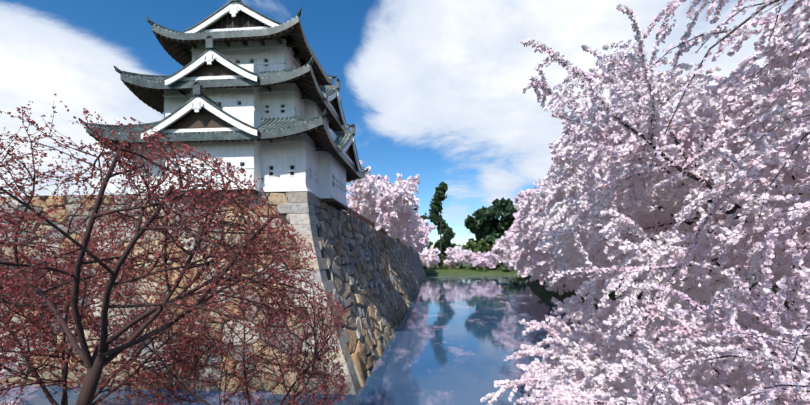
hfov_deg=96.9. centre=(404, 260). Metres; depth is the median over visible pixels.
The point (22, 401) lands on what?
low cherry tree
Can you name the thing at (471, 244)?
tree
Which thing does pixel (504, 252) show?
bank cherry tree
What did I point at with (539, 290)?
bank grass
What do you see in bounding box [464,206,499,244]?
pine tree
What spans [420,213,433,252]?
pine tree
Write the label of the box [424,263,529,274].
bank grass
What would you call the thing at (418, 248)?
cherry tree
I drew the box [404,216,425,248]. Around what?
cherry tree
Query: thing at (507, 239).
bank cherry tree
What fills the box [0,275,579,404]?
moat water
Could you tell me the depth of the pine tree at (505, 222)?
203.41 m
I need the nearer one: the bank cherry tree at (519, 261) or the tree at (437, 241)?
the bank cherry tree at (519, 261)
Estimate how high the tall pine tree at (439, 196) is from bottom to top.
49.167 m
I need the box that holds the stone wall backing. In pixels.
[0,194,425,285]
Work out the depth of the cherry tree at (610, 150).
10.60 m
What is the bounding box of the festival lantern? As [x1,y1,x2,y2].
[353,198,359,211]
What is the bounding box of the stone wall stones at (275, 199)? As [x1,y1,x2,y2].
[0,192,325,393]
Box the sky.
[0,0,809,246]
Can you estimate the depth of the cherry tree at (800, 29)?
11.19 m
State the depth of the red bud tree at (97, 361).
6.80 m
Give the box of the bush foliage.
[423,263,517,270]
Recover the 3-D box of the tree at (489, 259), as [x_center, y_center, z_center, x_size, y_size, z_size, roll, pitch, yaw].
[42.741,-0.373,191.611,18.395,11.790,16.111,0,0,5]
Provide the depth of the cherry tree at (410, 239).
89.67 m
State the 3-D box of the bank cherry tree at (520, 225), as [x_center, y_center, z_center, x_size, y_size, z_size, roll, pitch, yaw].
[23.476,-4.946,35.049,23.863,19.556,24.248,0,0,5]
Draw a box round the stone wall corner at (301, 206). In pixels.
[277,191,360,394]
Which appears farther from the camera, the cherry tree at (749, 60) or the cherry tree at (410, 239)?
the cherry tree at (410, 239)
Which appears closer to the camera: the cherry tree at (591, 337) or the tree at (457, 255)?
the cherry tree at (591, 337)
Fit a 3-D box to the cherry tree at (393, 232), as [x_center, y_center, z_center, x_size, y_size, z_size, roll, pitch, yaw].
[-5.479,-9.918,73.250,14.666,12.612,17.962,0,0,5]
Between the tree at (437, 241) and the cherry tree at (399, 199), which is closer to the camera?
the cherry tree at (399, 199)
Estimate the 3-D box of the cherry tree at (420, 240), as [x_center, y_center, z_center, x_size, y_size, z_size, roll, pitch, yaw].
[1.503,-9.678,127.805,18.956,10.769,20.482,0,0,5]
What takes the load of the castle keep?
on the stone wall backing
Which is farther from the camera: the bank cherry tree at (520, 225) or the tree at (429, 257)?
the tree at (429, 257)
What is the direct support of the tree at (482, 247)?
on the bank grass at (450, 271)
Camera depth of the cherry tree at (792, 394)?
6.84 m
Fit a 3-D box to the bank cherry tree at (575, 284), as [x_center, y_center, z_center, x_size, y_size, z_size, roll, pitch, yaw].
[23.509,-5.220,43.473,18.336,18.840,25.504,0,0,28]
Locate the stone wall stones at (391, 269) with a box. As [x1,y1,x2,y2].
[315,197,419,386]
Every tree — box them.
[0,93,350,404]
[0,178,172,369]
[0,184,263,404]
[0,340,25,404]
[59,260,349,404]
[346,160,421,230]
[346,181,405,241]
[399,217,424,246]
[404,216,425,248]
[413,219,434,248]
[414,237,428,251]
[419,245,440,268]
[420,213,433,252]
[420,238,452,266]
[428,182,455,266]
[434,236,479,266]
[443,245,473,266]
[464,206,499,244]
[469,250,502,268]
[472,239,504,265]
[480,283,809,404]
[485,197,513,237]
[491,233,530,274]
[495,205,519,232]
[495,233,571,291]
[510,162,649,307]
[510,199,565,292]
[510,210,523,270]
[513,269,809,404]
[514,30,809,295]
[517,0,809,381]
[518,179,642,294]
[638,267,809,404]
[641,0,809,329]
[653,44,788,120]
[697,0,809,185]
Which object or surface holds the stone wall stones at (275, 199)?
on the stone wall backing
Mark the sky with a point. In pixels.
(430, 89)
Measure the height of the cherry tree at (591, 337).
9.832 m
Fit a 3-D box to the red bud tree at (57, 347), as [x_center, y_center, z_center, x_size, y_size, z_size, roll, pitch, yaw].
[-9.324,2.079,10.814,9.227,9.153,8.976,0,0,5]
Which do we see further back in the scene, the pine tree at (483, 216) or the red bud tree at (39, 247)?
the pine tree at (483, 216)
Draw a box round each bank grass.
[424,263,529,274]
[527,271,798,344]
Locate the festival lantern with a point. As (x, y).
(356, 201)
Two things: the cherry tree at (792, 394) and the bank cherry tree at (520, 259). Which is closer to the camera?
the cherry tree at (792, 394)
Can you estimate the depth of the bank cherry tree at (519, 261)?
76.31 m
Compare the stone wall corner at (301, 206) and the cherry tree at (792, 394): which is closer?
the cherry tree at (792, 394)
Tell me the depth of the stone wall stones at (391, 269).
32.18 m
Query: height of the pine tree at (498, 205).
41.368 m
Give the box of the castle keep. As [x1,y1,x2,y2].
[78,0,368,211]

